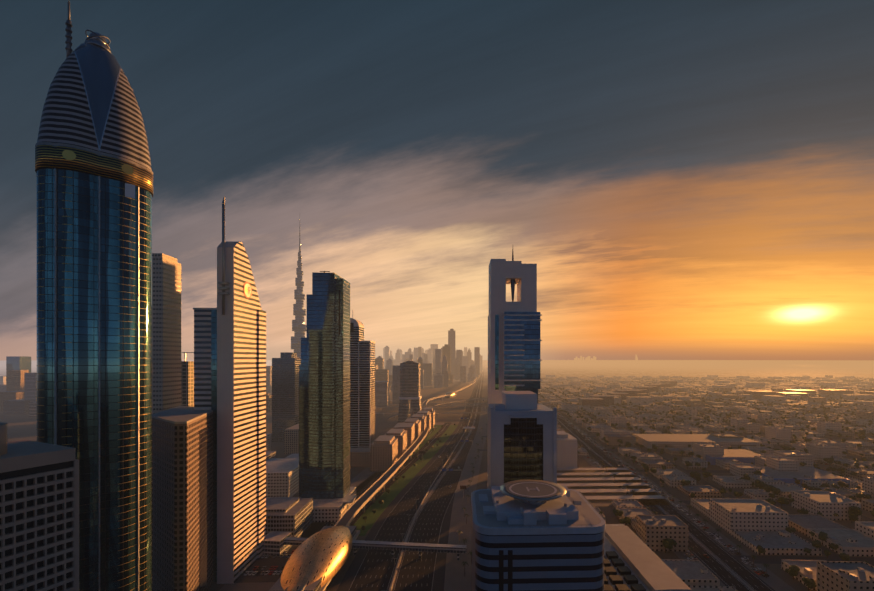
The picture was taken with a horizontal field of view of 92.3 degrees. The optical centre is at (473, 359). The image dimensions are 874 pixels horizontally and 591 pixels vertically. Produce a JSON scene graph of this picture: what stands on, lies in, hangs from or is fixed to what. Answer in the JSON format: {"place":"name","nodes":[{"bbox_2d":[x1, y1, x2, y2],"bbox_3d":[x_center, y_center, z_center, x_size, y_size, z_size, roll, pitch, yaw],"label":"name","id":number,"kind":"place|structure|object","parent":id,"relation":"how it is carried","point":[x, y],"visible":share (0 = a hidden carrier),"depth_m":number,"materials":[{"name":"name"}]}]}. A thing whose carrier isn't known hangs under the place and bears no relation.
{"place":"outdoors","nodes":[
{"label":"outdoors","id":0,"kind":"place"},
{"bbox_2d":[6,356,30,372],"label":"building","id":1,"kind":"structure","parent":0,"point":[18,362],"depth_m":1447.08,"materials":[{"name":"grey glass"}]},
{"bbox_2d":[219,467,379,590],"bbox_3d":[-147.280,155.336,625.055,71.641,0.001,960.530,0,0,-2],"label":"pavement","id":2,"kind":"structure","parent":0,"point":[366,473],"depth_m":507.59,"materials":[{"name":"grey concrete"}]},
{"bbox_2d":[247,423,443,590],"bbox_3d":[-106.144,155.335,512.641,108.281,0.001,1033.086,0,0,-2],"label":"sidewalk","id":3,"kind":"structure","parent":0,"point":[261,586],"depth_m":349.30,"materials":[{"name":"grey concrete"}]},
{"bbox_2d":[318,472,383,531],"bbox_3d":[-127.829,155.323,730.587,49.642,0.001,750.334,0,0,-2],"label":"service road","id":4,"kind":"structure","parent":0,"point":[375,479],"depth_m":495.93,"materials":[{"name":"grey asphalt"}]},
{"bbox_2d":[349,423,450,525],"bbox_3d":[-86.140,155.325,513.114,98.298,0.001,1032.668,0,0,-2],"label":"service road","id":5,"kind":"structure","parent":0,"point":[407,464],"depth_m":604.38,"materials":[{"name":"grey asphalt"}]},
{"bbox_2d":[336,369,483,525],"bbox_3d":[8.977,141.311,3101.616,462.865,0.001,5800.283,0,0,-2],"label":"elevated rail track","id":6,"kind":"structure","parent":0,"point":[347,516],"depth_m":474.76,"materials":[{"name":"beige concrete"}]},
{"bbox_2d":[337,365,484,590],"bbox_3d":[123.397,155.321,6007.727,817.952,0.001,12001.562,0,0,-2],"label":"highway","id":7,"kind":"structure","parent":0,"point":[370,570],"depth_m":389.01,"materials":[{"name":"grey asphalt"}]},
{"bbox_2d":[380,401,474,590],"bbox_3d":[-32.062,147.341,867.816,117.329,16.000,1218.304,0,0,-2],"label":"street furniture","id":8,"kind":"object","parent":7,"relation":"on","point":[461,486],"visible":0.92,"depth_m":558.24,"materials":[{"name":"silver metal"}]},
{"bbox_2d":[389,386,478,590],"bbox_3d":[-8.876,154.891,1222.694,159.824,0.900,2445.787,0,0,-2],"label":"median barrier","id":9,"kind":"object","parent":7,"relation":"on","point":[392,582],"visible":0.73,"depth_m":414.08,"materials":[{"name":"grey concrete"}]},
{"bbox_2d":[0,360,873,590],"bbox_3d":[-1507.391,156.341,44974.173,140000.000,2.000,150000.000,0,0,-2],"label":"ground","id":10,"kind":"structure","parent":0,"point":[21,426],"depth_m":1444.17,"materials":[{"name":"brown sand"}]},
{"bbox_2d":[0,422,78,590],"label":"tan building","id":11,"kind":"structure","parent":10,"relation":"on","point":[39,516],"depth_m":127.40,"materials":[{"name":"concrete"}]},
{"bbox_2d":[35,0,152,590],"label":"skyscraper","id":12,"kind":"structure","parent":10,"relation":"on","point":[94,172],"depth_m":196.29,"materials":[{"name":"blue glass"}]},
{"bbox_2d":[152,253,180,413],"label":"skyscraper","id":13,"kind":"structure","parent":10,"relation":"on","point":[166,332],"depth_m":335.43,"materials":[{"name":"beige concrete"}]},
{"bbox_2d":[152,405,212,590],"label":"high-rise building","id":14,"kind":"structure","parent":10,"relation":"on","point":[182,498],"depth_m":251.36,"materials":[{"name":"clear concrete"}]},
{"bbox_2d":[181,352,193,406],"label":"building","id":15,"kind":"structure","parent":10,"relation":"on","point":[187,383],"depth_m":410.17,"materials":[{"name":"beige concrete"}]},
{"bbox_2d":[193,196,265,583],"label":"skyscraper","id":16,"kind":"structure","parent":10,"relation":"on","point":[230,360],"depth_m":293.27,"materials":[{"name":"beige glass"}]},
{"bbox_2d":[0,329,481,441],"bbox_3d":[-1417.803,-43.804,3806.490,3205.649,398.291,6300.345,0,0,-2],"label":"distant skyline","id":17,"kind":"structure","parent":10,"relation":"on","point":[445,365],"depth_m":1387.74},
{"bbox_2d":[235,424,312,582],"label":"blocks","id":18,"kind":"structure","parent":10,"relation":"on","point":[286,511],"depth_m":384.16,"materials":[{"name":"concrete"}]},
{"bbox_2d":[291,227,306,357],"bbox_3d":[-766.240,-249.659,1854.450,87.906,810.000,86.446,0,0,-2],"label":"skyscraper","id":19,"kind":"structure","parent":10,"relation":"on","point":[299,328],"depth_m":1835.26,"materials":[{"name":"metal"}]},
{"bbox_2d":[269,526,359,590],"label":"metro station","id":20,"kind":"object","parent":10,"relation":"on","point":[316,561],"visible":0.92,"depth_m":284.49,"materials":[{"name":"gold metal"}]},
{"bbox_2d":[299,271,356,521],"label":"glass tower","id":21,"kind":"structure","parent":10,"relation":"on","point":[324,425],"depth_m":424.30,"materials":[{"name":"green"}]},
{"bbox_2d":[350,318,374,466],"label":"high-rise building","id":22,"kind":"structure","parent":10,"relation":"on","point":[362,395],"depth_m":633.92,"materials":[{"name":"black"}]},
{"bbox_2d":[263,531,466,560],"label":"footbridge","id":23,"kind":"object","parent":10,"relation":"on","point":[278,543],"visible":0.81,"depth_m":329.53,"materials":[{"name":"grey concrete"}]},
{"bbox_2d":[284,371,482,590],"bbox_3d":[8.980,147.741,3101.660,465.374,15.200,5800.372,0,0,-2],"label":"metro viaduct","id":24,"kind":"object","parent":10,"relation":"on","point":[377,489],"visible":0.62,"depth_m":491.89,"materials":[{"name":"concrete"}]},
{"bbox_2d":[371,407,434,471],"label":"row of buildings","id":25,"kind":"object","parent":10,"relation":"on","point":[390,447],"visible":0.9,"depth_m":641.09,"materials":[{"name":"beige concrete"}]},
{"bbox_2d":[353,425,457,535],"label":"median grass","id":26,"kind":"structure","parent":10,"relation":"on","point":[409,474],"depth_m":532.53,"materials":[{"name":"green plant"}]},
{"bbox_2d":[368,439,447,529],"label":"grass strip","id":27,"kind":"object","parent":10,"relation":"on","point":[372,524],"depth_m":433.12,"materials":[{"name":"green plant"}]},
{"bbox_2d":[397,360,421,422],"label":"high-rise building","id":28,"kind":"structure","parent":10,"relation":"on","point":[409,379],"depth_m":1020.70,"materials":[{"name":"brown glass"}]},
{"bbox_2d":[444,392,456,397],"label":"metro station","id":29,"kind":"object","parent":10,"relation":"on","point":[451,394],"visible":0.85,"depth_m":1694.80,"materials":[{"name":"gold metal"}]},
{"bbox_2d":[444,406,486,590],"bbox_3d":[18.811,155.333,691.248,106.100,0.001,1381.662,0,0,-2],"label":"road","id":30,"kind":"structure","parent":10,"relation":"on","point":[456,579],"depth_m":406.06,"materials":[{"name":"grey asphalt"}]},
{"bbox_2d":[375,397,593,418],"bbox_3d":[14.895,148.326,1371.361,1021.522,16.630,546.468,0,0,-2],"label":"interchange flyovers","id":31,"kind":"object","parent":10,"relation":"on","point":[437,406],"visible":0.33,"depth_m":1265.73,"materials":[{"name":"concrete"}]},
{"bbox_2d":[488,249,541,403],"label":"skyscraper","id":32,"kind":"structure","parent":10,"relation":"on","point":[514,340],"depth_m":324.05,"materials":[{"name":"blue glass"}]},
{"bbox_2d":[487,391,556,488],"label":"blue grey tower","id":33,"kind":"structure","parent":10,"relation":"on","point":[521,435],"depth_m":250.09,"materials":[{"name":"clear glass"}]},
{"bbox_2d":[244,381,873,576],"bbox_3d":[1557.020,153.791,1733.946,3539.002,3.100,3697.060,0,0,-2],"label":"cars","id":34,"kind":"object","parent":10,"relation":"on","point":[732,550],"visible":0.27,"depth_m":389.81,"materials":[{"name":"white paint"}]},
{"bbox_2d":[557,431,576,467],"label":"building","id":35,"kind":"structure","parent":10,"relation":"on","point":[566,450],"depth_m":593.28,"materials":[{"name":"beige concrete"}]},
{"bbox_2d":[471,480,690,590],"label":"helipad building","id":36,"kind":"structure","parent":10,"relation":"on","point":[534,535],"depth_m":164.06,"materials":[{"name":"white concrete"}]},
{"bbox_2d":[559,354,637,364],"bbox_3d":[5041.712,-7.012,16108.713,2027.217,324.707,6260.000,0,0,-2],"label":"distant buildings","id":37,"kind":"structure","parent":10,"relation":"on","point":[582,360],"depth_m":19178.54,"materials":[{"name":"grey"}]},
{"bbox_2d":[361,376,873,590],"bbox_3d":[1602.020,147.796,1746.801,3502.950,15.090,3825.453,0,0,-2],"label":"trees","id":38,"kind":"object","parent":10,"relation":"on","point":[854,512],"visible":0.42,"depth_m":604.02,"materials":[{"name":"green plant"}]},
{"bbox_2d":[557,466,686,505],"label":"car park","id":39,"kind":"structure","parent":10,"relation":"on","point":[595,486],"depth_m":510.09,"materials":[{"name":"grey asphalt"}]},
{"bbox_2d":[538,397,795,590],"bbox_3d":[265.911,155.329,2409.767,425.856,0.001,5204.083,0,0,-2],"label":"satwa roadsides","id":40,"kind":"structure","parent":10,"relation":"on","point":[774,582],"depth_m":356.96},
{"bbox_2d":[538,375,873,590],"bbox_3d":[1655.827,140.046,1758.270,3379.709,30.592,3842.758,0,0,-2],"label":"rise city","id":41,"kind":"object","parent":10,"relation":"on","point":[754,522],"visible":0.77,"depth_m":630.58,"materials":[{"name":"brown"}]},
{"bbox_2d":[0,0,873,360],"label":"sky","id":42,"kind":"structure","parent":0,"point":[680,179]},
{"bbox_2d":[538,399,774,590],"bbox_3d":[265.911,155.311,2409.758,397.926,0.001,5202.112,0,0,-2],"label":"road","id":43,"kind":"structure","parent":0,"point":[724,566],"depth_m":343.70,"materials":[{"name":"grey asphalt"}]},
{"bbox_2d":[478,377,873,565],"bbox_3d":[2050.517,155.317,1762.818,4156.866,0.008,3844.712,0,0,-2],"label":"side streets","id":44,"kind":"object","parent":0,"point":[833,556],"visible":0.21,"depth_m":451.15,"materials":[{"name":"grey asphalt"}]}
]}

